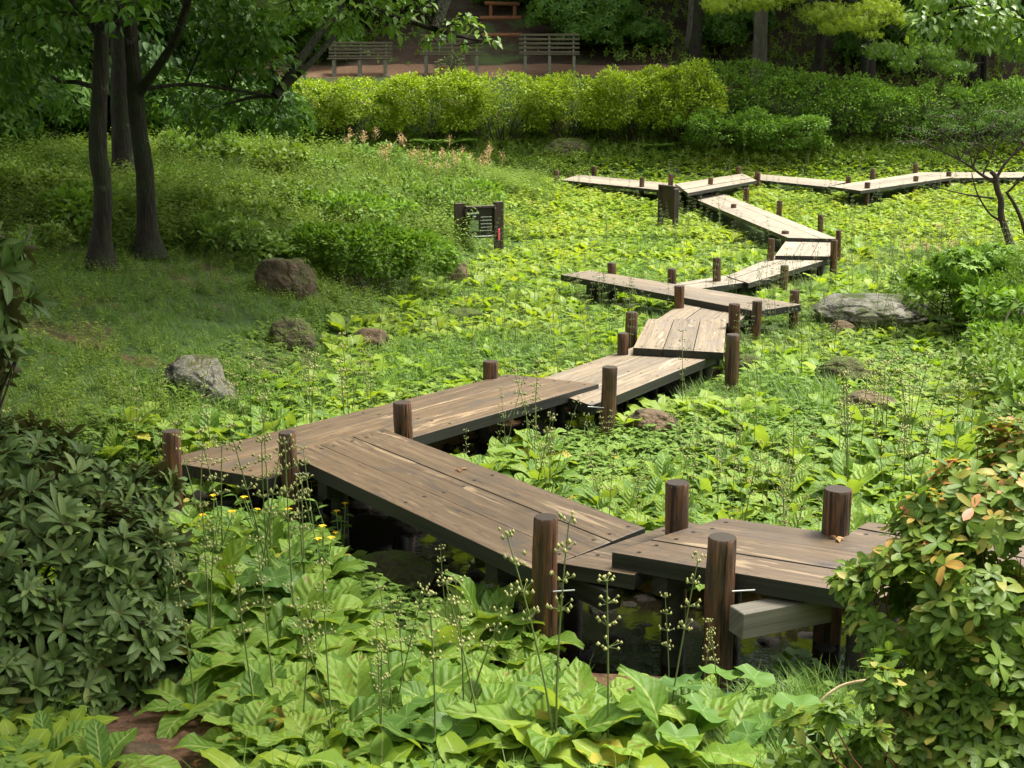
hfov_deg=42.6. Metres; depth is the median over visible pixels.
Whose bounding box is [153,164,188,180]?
bank herb
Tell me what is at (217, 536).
yellow flowered plant
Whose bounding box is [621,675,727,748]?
butterbur plant
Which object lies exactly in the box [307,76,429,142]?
clipped bush
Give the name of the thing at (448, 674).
primrose plant
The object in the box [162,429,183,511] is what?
boardwalk post
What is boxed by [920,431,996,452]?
primrose plant
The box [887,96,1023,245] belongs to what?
gnarled tree
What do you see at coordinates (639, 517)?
primrose plant
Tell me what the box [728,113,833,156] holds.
clipped bush
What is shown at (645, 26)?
evergreen shrub
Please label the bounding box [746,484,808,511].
primrose plant
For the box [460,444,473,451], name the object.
stream stone
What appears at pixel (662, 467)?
primrose plant
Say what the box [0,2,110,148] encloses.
conifer tree
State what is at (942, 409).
primrose plant
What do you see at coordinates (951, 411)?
primrose plant
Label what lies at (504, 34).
log step
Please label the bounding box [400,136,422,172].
astilbe plant
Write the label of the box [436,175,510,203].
bank herb
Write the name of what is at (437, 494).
boardwalk section
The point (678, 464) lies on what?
primrose plant
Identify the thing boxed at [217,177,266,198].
bank herb
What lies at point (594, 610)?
stream stone
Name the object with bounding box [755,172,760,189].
boardwalk post
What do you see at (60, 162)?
bank herb
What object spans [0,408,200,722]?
rhododendron bush
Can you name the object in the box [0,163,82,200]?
bank herb
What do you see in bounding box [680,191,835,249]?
boardwalk section
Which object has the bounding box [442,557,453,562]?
stream stone
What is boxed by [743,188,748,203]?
boardwalk post
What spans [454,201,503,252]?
information sign
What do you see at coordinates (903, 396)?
primrose plant
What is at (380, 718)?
primrose plant
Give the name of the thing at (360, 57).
park bench
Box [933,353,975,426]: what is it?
primrose plant
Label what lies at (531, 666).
primrose plant
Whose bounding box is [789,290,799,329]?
boardwalk post
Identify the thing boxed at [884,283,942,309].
bank herb
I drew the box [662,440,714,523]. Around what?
primrose plant
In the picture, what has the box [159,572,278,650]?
primrose plant
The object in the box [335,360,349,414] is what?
primrose plant
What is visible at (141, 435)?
primrose plant
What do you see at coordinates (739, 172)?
boardwalk post
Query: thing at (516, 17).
log step
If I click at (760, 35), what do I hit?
forest tree
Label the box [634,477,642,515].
primrose plant
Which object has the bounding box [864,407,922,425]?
primrose plant
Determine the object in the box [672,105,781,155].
clipped bush
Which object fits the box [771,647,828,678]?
butterbur plant
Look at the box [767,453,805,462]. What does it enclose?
primrose plant
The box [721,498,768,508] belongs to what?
primrose plant
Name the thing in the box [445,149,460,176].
astilbe plant
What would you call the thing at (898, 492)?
primrose plant
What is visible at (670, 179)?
boardwalk post
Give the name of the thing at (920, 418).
primrose plant
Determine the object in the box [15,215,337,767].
leaf litter
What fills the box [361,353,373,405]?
primrose plant
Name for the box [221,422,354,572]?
primrose plant
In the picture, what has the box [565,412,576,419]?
stream stone
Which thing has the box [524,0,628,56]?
evergreen shrub
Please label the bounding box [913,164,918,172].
boardwalk post
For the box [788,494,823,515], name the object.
primrose plant
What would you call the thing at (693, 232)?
ground cover
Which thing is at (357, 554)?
primrose plant
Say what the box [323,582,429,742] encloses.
primrose plant
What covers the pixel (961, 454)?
primrose plant
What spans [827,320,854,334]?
boulder
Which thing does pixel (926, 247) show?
astilbe plant
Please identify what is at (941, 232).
astilbe plant
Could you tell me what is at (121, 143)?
leafy tree
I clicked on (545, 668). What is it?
primrose plant
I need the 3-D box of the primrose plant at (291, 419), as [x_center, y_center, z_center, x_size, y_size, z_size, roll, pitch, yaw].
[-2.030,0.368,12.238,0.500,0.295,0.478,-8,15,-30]
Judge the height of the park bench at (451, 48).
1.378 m
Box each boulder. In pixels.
[114,742,162,766]
[163,354,236,404]
[197,481,231,490]
[254,258,316,300]
[266,316,315,352]
[353,328,388,348]
[358,550,434,588]
[439,257,467,283]
[443,308,481,320]
[541,138,591,158]
[624,408,677,434]
[739,353,762,374]
[812,293,935,330]
[814,356,869,384]
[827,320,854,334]
[836,390,899,412]
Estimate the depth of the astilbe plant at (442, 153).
32.11 m
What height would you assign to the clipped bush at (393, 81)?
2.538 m
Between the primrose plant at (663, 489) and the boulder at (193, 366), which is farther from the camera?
the boulder at (193, 366)
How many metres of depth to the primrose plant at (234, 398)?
11.95 m
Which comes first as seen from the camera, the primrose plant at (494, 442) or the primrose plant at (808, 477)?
the primrose plant at (808, 477)
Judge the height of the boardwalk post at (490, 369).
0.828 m
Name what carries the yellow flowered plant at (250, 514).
on the ground at (146, 724)
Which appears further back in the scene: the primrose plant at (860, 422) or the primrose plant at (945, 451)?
the primrose plant at (860, 422)
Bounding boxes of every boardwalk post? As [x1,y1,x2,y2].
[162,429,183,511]
[278,430,309,523]
[393,400,412,439]
[483,360,497,379]
[532,513,574,661]
[554,170,559,183]
[588,365,617,438]
[591,166,596,175]
[607,262,615,297]
[617,332,628,354]
[625,311,637,348]
[639,177,644,198]
[661,479,688,629]
[667,268,675,304]
[668,174,672,185]
[674,285,683,308]
[702,532,754,689]
[707,178,712,193]
[712,257,720,281]
[724,333,739,394]
[728,303,739,333]
[730,204,735,227]
[736,166,740,173]
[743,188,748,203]
[750,300,761,342]
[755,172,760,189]
[767,238,774,260]
[776,201,782,216]
[779,265,788,291]
[780,231,788,247]
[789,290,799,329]
[813,485,852,644]
[817,215,823,232]
[829,240,837,274]
[836,230,840,260]
[846,176,850,193]
[863,182,869,207]
[870,169,875,179]
[912,176,918,193]
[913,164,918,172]
[945,171,951,187]
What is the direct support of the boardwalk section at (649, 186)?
on the ground at (146, 724)
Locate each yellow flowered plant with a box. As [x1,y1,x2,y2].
[193,494,242,554]
[225,487,292,538]
[275,481,323,524]
[300,522,340,579]
[307,498,354,551]
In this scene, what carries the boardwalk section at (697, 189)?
on the ground at (146, 724)
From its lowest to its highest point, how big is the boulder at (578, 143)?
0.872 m
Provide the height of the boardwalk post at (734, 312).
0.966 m
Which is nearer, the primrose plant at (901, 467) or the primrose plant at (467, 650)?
the primrose plant at (467, 650)
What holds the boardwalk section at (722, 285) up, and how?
on the ground at (146, 724)
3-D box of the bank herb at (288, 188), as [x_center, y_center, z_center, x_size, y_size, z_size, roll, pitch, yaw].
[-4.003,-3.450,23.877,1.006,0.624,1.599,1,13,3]
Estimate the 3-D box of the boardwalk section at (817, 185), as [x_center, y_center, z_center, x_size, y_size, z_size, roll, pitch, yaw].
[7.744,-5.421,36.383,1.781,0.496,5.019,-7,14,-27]
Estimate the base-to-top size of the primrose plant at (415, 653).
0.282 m
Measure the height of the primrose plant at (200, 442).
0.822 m
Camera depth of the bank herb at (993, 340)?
13.44 m
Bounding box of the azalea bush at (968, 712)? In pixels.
[760,412,1023,767]
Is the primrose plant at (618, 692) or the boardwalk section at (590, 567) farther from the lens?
the boardwalk section at (590, 567)
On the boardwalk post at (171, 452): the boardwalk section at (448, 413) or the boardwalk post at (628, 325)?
the boardwalk section at (448, 413)
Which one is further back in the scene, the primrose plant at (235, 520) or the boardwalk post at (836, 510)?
the primrose plant at (235, 520)
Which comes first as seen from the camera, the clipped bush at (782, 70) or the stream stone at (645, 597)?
the stream stone at (645, 597)
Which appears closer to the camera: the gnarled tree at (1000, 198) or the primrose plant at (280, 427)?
the primrose plant at (280, 427)
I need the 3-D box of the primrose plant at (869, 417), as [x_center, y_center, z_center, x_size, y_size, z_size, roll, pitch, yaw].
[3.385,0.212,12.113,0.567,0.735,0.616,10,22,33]
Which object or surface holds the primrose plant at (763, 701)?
on the ground at (146, 724)
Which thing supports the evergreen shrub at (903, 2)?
on the ground at (146, 724)
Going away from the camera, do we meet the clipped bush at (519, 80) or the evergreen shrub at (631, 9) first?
the clipped bush at (519, 80)
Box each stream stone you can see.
[189,490,207,500]
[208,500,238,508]
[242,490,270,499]
[270,488,281,497]
[323,503,330,512]
[348,500,371,511]
[369,509,390,518]
[398,522,418,532]
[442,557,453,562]
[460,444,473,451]
[469,569,484,577]
[478,436,490,443]
[496,430,515,436]
[519,419,530,428]
[557,582,561,589]
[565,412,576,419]
[589,605,614,614]
[604,634,624,643]
[622,601,636,606]
[634,593,655,601]
[641,623,652,626]
[685,618,697,630]
[691,602,703,608]
[757,635,779,645]
[797,631,812,638]
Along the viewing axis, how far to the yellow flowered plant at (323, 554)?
8.44 m
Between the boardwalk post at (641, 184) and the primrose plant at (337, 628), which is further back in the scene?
the boardwalk post at (641, 184)
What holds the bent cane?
on the ground at (146, 724)
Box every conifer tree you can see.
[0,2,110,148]
[35,0,248,146]
[46,0,184,141]
[141,0,297,147]
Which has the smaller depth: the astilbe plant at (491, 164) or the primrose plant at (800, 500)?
the primrose plant at (800, 500)
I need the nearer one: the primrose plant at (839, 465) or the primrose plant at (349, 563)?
the primrose plant at (349, 563)
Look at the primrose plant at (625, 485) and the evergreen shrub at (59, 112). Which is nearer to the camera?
the primrose plant at (625, 485)
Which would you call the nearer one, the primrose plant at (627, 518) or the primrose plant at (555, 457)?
the primrose plant at (627, 518)
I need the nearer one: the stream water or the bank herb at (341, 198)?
the stream water
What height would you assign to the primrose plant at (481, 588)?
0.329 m
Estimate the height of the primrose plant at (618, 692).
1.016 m
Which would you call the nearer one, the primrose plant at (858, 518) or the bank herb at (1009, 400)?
the primrose plant at (858, 518)
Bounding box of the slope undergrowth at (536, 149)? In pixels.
[143,0,1023,169]
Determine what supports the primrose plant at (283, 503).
on the ground at (146, 724)
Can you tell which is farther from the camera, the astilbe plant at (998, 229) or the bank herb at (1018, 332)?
the astilbe plant at (998, 229)
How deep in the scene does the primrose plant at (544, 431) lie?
9.51 m
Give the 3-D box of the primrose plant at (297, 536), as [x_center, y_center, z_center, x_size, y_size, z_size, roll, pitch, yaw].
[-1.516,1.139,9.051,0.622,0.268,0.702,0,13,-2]
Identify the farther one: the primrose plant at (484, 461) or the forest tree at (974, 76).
the forest tree at (974, 76)
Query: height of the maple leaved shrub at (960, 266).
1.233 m
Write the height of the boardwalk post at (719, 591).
1.198 m
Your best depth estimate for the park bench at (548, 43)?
44.10 m
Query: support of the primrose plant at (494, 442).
on the ground at (146, 724)
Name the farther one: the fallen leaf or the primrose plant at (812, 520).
the primrose plant at (812, 520)
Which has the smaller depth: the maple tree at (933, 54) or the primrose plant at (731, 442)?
the primrose plant at (731, 442)
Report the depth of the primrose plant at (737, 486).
10.42 m
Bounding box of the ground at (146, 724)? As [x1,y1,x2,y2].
[0,0,1023,767]
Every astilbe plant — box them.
[343,128,356,161]
[357,127,379,170]
[378,144,388,180]
[387,131,405,171]
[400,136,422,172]
[411,145,432,180]
[430,155,449,181]
[433,134,453,172]
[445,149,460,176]
[461,145,485,174]
[470,147,495,178]
[483,146,503,180]
[896,241,914,270]
[919,238,950,259]
[929,218,958,242]
[936,239,959,256]
[993,215,1009,241]
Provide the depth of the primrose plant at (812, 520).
9.48 m
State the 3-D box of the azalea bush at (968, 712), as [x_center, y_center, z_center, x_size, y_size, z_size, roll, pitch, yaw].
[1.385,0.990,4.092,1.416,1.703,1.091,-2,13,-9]
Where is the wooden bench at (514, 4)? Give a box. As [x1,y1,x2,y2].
[484,1,519,15]
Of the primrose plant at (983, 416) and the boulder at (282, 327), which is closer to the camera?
the primrose plant at (983, 416)
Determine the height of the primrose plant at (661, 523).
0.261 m
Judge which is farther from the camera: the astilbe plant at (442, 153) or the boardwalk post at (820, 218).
the astilbe plant at (442, 153)
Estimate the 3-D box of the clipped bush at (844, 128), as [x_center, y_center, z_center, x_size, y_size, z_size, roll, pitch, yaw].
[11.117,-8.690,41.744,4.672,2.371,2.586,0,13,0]
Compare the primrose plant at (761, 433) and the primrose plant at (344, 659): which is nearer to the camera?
the primrose plant at (344, 659)
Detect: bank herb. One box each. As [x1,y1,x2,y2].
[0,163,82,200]
[7,220,77,253]
[12,155,89,171]
[33,177,135,232]
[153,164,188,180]
[156,126,238,157]
[163,186,217,219]
[180,197,294,227]
[181,139,256,167]
[186,204,272,253]
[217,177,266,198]
[218,225,300,261]
[247,141,313,172]
[265,176,321,208]
[287,185,399,221]
[293,153,347,172]
[323,174,391,195]
[344,139,406,163]
[349,196,419,214]
[378,170,423,182]
[394,178,475,213]
[415,150,475,175]
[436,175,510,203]
[882,265,956,322]
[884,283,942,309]
[931,288,962,294]
[947,326,1023,383]
[953,270,1023,318]
[960,307,1023,348]
[970,350,1023,383]
[980,360,1023,416]
[990,283,1023,320]
[1000,329,1023,350]
[1000,374,1023,396]
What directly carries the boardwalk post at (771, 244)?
on the ground at (146, 724)
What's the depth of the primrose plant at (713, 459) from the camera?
10.96 m
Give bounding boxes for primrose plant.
[0,710,88,762]
[39,718,181,767]
[56,410,72,440]
[90,429,138,462]
[93,401,158,438]
[95,371,157,457]
[120,387,156,471]
[132,450,161,464]
[134,542,239,738]
[142,366,178,430]
[148,418,190,447]
[152,427,190,478]
[153,478,201,493]
[158,502,232,527]
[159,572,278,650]
[162,412,240,529]
[167,406,224,428]
[168,536,261,621]
[170,533,223,565]
[172,695,285,758]
[173,515,250,541]
[176,417,209,433]
[176,587,357,692]
[177,500,266,670]
[180,405,236,441]
[181,429,279,552]
[181,432,218,453]
[181,624,341,685]
[182,447,289,615]
[182,568,229,608]
[183,433,223,503]
[185,373,235,449]
[185,535,325,720]
[187,441,269,561]
[190,561,247,588]
[194,563,299,765]
[201,497,330,533]
[203,425,273,445]
[205,421,259,443]
[209,482,242,494]
[210,352,254,441]
[211,393,321,555]
[213,434,377,651]
[220,414,238,426]
[221,369,250,431]
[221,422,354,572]
[222,709,336,765]
[224,408,289,430]
[225,416,286,438]
[225,609,391,680]
[241,356,284,439]
[251,404,289,421]
[255,709,370,767]
[257,557,405,757]
[259,556,360,624]
[261,601,346,725]
[264,677,355,705]
[266,413,315,428]
[268,415,297,428]
[277,577,398,626]
[278,538,376,589]
[278,630,385,706]
[283,520,330,542]
[283,601,405,650]
[289,443,351,579]
[290,472,334,601]
[296,650,419,723]
[298,349,319,425]
[313,331,370,420]
[315,653,428,693]
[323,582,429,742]
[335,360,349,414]
[342,620,425,767]
[344,615,466,670]
[346,588,500,767]
[351,550,366,558]
[354,647,414,653]
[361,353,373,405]
[368,658,477,711]
[375,685,499,759]
[391,597,427,681]
[396,575,530,713]
[405,544,479,650]
[405,646,468,692]
[406,571,544,629]
[407,616,498,661]
[417,576,574,767]
[418,680,457,694]
[445,510,640,767]
[447,583,527,615]
[451,453,520,477]
[455,642,506,669]
[456,658,538,704]
[460,650,538,676]
[464,611,566,661]
[464,655,549,683]
[469,436,518,459]
[469,588,514,655]
[471,459,515,472]
[474,664,612,723]
[479,604,584,649]
[481,682,620,753]
[484,386,520,456]
[486,637,561,670]
[487,358,576,460]
[499,454,577,482]
[499,456,579,488]
[504,656,688,740]
[505,428,565,453]
[507,655,596,680]
[513,473,554,487]
[521,572,693,767]
[533,418,576,498]
[536,411,557,486]
[544,428,568,496]
[549,448,582,460]
[564,479,622,510]
[568,447,601,468]
[569,479,610,495]
[570,497,621,518]
[574,474,614,487]
[585,451,652,527]
[588,409,628,458]
[595,682,616,701]
[599,487,664,523]
[603,475,648,486]
[603,664,756,767]
[605,512,664,529]
[608,460,649,476]
[609,551,706,735]
[609,677,633,697]
[611,506,635,520]
[615,479,657,505]
[618,672,678,693]
[622,446,644,458]
[626,510,664,532]
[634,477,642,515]
[636,457,695,489]
[636,475,664,495]
[640,494,701,522]
[642,450,686,474]
[642,592,677,723]
[646,422,705,513]
[651,584,702,590]
[658,693,777,762]
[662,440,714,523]
[670,412,702,473]
[673,395,712,458]
[679,627,716,689]
[683,419,723,486]
[686,679,785,752]
[687,584,704,591]
[689,473,732,496]
[689,489,715,506]
[689,499,719,520]
[689,515,704,524]
[694,385,743,470]
[696,447,738,509]
[700,403,747,469]
[701,429,773,457]
[701,435,763,519]
[701,439,779,524]
[702,468,768,496]
[703,618,754,695]
[704,509,762,519]
[716,466,761,483]
[717,407,773,439]
[721,384,770,473]
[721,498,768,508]
[730,465,784,493]
[741,423,796,451]
[743,456,761,520]
[746,455,825,496]
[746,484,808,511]
[748,470,827,498]
[751,457,777,520]
[757,462,795,519]
[762,453,812,528]
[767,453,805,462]
[770,428,830,463]
[770,439,817,515]
[778,477,787,525]
[779,482,809,527]
[781,497,790,526]
[788,452,820,477]
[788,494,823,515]
[791,481,823,503]
[792,515,820,526]
[793,417,835,493]
[794,450,849,478]
[798,524,852,531]
[804,439,880,463]
[806,370,894,496]
[807,507,889,532]
[808,371,897,501]
[811,510,821,518]
[813,422,895,446]
[815,496,822,530]
[816,417,886,442]
[817,395,857,465]
[818,431,892,462]
[820,496,899,514]
[823,405,896,443]
[826,463,919,503]
[829,361,878,471]
[835,349,920,435]
[844,456,903,477]
[848,360,914,463]
[851,352,935,459]
[851,434,933,468]
[852,454,936,470]
[853,422,905,509]
[858,433,902,444]
[861,501,886,515]
[862,483,916,501]
[864,352,929,436]
[864,371,885,428]
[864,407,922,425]
[866,358,902,450]
[871,410,936,511]
[873,473,922,492]
[880,375,935,460]
[881,423,912,515]
[885,426,947,442]
[888,341,953,426]
[890,460,926,477]
[892,473,919,491]
[895,466,937,496]
[896,421,973,450]
[912,436,974,459]
[915,407,972,425]
[915,419,974,435]
[916,394,947,471]
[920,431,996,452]
[925,417,947,424]
[925,441,992,469]
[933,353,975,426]
[936,382,982,469]
[950,359,1008,430]
[950,452,997,470]
[969,361,980,433]
[970,412,1008,448]
[981,404,999,461]
[985,406,1009,423]
[1011,400,1023,432]
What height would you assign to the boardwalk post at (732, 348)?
0.936 m
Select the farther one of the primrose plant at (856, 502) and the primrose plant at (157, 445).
the primrose plant at (157, 445)
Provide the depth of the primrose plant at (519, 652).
7.34 m
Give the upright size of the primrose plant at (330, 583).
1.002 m
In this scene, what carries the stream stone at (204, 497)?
in the stream water
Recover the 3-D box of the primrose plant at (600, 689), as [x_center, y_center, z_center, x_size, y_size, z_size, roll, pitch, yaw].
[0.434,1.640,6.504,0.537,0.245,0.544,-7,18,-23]
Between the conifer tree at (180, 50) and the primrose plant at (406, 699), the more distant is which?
the conifer tree at (180, 50)
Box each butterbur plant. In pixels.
[235,554,314,600]
[386,693,493,753]
[542,715,603,744]
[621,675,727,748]
[675,663,775,695]
[728,692,836,751]
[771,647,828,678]
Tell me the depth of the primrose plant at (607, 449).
11.46 m
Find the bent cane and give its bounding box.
[820,679,864,702]
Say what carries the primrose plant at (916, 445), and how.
on the ground at (146, 724)
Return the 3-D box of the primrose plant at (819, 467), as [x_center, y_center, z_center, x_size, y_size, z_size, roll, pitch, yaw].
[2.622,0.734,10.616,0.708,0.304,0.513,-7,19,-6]
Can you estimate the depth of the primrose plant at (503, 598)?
7.79 m
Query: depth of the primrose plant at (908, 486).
10.02 m
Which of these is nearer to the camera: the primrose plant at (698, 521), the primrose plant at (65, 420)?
the primrose plant at (698, 521)
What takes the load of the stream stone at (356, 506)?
in the stream water
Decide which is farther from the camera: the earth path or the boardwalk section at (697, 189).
the earth path
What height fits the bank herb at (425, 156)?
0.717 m
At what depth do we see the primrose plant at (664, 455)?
11.18 m
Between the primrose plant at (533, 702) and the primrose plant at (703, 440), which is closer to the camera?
the primrose plant at (533, 702)
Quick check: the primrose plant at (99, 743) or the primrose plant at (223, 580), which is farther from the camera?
the primrose plant at (223, 580)
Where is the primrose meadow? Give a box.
[0,130,1023,767]
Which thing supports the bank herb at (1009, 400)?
on the ground at (146, 724)
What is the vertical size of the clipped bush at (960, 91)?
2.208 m
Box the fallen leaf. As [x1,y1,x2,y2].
[831,535,843,541]
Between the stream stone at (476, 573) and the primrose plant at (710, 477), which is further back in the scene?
the primrose plant at (710, 477)
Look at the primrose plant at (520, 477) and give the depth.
10.29 m
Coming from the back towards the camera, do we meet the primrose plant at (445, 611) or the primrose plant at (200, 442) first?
the primrose plant at (200, 442)
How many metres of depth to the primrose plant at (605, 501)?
9.75 m
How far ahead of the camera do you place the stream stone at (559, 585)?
8.87 m
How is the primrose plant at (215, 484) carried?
on the ground at (146, 724)
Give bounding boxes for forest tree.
[683,0,693,48]
[687,0,702,65]
[749,9,767,98]
[806,0,827,103]
[868,0,880,86]
[911,1,931,75]
[938,1,954,61]
[967,0,989,84]
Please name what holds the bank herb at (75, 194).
on the ground at (146, 724)
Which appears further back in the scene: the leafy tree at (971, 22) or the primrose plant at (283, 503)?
the leafy tree at (971, 22)
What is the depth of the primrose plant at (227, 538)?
8.53 m
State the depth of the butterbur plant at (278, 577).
7.72 m
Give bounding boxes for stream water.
[154,372,982,692]
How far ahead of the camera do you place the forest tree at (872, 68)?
45.30 m
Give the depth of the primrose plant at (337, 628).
7.21 m
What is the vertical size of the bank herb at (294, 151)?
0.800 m
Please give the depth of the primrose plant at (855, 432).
11.81 m
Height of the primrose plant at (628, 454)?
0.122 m
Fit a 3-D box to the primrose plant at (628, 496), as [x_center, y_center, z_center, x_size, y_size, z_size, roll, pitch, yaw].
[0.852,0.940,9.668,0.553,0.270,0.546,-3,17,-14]
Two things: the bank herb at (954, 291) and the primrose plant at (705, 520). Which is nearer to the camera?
the primrose plant at (705, 520)
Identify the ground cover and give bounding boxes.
[443,126,1023,239]
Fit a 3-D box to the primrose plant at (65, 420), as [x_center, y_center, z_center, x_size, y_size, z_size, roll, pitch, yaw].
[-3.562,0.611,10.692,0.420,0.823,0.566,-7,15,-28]
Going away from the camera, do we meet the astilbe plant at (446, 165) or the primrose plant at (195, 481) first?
the primrose plant at (195, 481)
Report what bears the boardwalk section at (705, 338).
on the ground at (146, 724)
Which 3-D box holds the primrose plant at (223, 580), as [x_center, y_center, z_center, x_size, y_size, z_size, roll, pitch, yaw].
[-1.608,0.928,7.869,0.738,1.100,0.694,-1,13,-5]
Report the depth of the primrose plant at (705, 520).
9.19 m
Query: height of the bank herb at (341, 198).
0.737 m
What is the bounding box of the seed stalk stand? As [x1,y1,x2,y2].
[88,117,1023,512]
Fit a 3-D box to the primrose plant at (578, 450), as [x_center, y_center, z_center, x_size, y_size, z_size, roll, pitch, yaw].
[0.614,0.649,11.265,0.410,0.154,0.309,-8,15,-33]
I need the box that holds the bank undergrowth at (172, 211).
[0,123,1021,501]
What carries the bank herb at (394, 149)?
on the ground at (146, 724)
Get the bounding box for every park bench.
[327,42,391,76]
[419,34,482,75]
[519,34,579,76]
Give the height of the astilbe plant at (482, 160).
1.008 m
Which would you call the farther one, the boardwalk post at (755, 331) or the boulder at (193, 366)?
the boardwalk post at (755, 331)
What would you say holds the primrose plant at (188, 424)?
on the ground at (146, 724)
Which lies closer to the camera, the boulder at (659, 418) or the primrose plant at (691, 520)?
the primrose plant at (691, 520)
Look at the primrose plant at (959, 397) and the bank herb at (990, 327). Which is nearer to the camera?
the primrose plant at (959, 397)
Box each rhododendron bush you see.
[0,221,59,410]
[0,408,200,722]
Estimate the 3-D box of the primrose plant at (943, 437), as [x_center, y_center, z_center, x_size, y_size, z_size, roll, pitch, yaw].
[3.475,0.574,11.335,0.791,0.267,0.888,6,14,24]
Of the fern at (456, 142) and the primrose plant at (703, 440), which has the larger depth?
the fern at (456, 142)
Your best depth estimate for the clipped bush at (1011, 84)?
41.05 m
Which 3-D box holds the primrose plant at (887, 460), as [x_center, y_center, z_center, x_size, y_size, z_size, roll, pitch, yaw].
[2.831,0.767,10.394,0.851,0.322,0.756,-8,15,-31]
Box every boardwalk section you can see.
[160,374,598,517]
[297,429,644,613]
[545,347,722,428]
[558,522,700,589]
[561,271,800,331]
[562,175,679,200]
[612,518,908,688]
[633,319,726,389]
[658,304,749,328]
[675,174,756,209]
[676,275,770,290]
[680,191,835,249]
[728,256,829,296]
[754,174,845,194]
[775,241,830,275]
[829,172,952,204]
[849,522,1023,629]
[918,172,1023,185]
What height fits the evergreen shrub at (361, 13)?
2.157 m
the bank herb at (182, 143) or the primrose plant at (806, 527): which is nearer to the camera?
the primrose plant at (806, 527)
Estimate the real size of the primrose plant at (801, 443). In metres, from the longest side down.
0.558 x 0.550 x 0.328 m
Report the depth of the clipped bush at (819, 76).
41.36 m
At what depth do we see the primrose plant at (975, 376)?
11.14 m
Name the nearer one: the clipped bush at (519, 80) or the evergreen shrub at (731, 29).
the clipped bush at (519, 80)
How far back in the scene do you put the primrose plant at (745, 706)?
6.04 m
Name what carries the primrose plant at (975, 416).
on the ground at (146, 724)
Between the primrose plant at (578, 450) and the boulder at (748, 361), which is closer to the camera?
the primrose plant at (578, 450)
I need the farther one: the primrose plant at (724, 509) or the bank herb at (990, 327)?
the bank herb at (990, 327)
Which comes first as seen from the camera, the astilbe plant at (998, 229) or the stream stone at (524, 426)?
the stream stone at (524, 426)
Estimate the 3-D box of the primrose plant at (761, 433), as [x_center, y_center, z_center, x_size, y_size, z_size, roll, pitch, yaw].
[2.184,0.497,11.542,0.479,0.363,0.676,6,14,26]
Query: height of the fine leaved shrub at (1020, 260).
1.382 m
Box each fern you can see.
[410,137,476,152]
[631,142,676,150]
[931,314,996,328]
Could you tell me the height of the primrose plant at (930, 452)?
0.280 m
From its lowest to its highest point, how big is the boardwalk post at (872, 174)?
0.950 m
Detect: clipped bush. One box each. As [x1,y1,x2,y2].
[254,77,362,142]
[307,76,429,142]
[373,69,497,144]
[426,66,575,147]
[511,63,633,139]
[574,66,697,149]
[634,57,728,148]
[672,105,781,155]
[684,57,806,113]
[723,71,880,137]
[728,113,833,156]
[789,73,935,140]
[853,82,988,145]
[916,72,1023,145]
[977,79,1023,135]
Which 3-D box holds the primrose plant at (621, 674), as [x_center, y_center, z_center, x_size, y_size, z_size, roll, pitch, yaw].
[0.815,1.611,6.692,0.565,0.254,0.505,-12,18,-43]
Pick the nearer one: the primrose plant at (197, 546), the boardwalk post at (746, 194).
the primrose plant at (197, 546)
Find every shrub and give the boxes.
[0,55,88,155]
[1,33,92,143]
[107,60,243,141]
[148,81,275,138]
[236,82,317,146]
[257,0,372,57]
[271,219,464,298]
[329,0,385,23]
[433,49,467,73]
[470,0,534,8]
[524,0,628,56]
[566,0,646,45]
[621,15,673,52]
[686,0,779,57]
[832,2,944,78]
[887,0,998,44]
[903,241,1023,330]
[980,241,1023,330]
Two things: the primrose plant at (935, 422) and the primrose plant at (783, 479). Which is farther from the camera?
the primrose plant at (935, 422)
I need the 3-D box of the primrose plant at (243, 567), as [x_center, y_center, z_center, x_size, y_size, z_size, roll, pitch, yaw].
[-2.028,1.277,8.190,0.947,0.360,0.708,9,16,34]
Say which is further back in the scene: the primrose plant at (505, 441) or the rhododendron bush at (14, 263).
the primrose plant at (505, 441)
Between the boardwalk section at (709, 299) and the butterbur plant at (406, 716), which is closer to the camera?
the butterbur plant at (406, 716)
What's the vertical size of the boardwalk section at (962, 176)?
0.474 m
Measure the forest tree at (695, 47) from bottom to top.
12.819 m
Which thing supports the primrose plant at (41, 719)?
on the ground at (146, 724)
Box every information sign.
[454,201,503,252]
[657,184,678,227]
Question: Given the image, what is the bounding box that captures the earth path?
[230,63,777,104]
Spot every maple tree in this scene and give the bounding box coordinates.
[699,0,920,105]
[860,0,1022,102]
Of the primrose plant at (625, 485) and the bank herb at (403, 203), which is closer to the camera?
the primrose plant at (625, 485)
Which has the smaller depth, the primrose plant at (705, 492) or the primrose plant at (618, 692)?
the primrose plant at (618, 692)
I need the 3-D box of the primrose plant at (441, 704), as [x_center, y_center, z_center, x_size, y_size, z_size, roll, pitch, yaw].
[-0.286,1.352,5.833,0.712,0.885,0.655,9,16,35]
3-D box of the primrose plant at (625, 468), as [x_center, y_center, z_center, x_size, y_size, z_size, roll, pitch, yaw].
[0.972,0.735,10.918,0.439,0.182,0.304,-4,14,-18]
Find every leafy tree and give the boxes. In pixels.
[0,0,187,271]
[110,0,502,181]
[121,0,450,259]
[900,0,1023,62]
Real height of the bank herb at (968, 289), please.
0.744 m
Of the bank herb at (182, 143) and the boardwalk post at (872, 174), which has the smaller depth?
the bank herb at (182, 143)
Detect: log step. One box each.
[480,15,520,19]
[481,33,521,36]
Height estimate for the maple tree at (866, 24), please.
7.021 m
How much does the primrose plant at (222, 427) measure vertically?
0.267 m

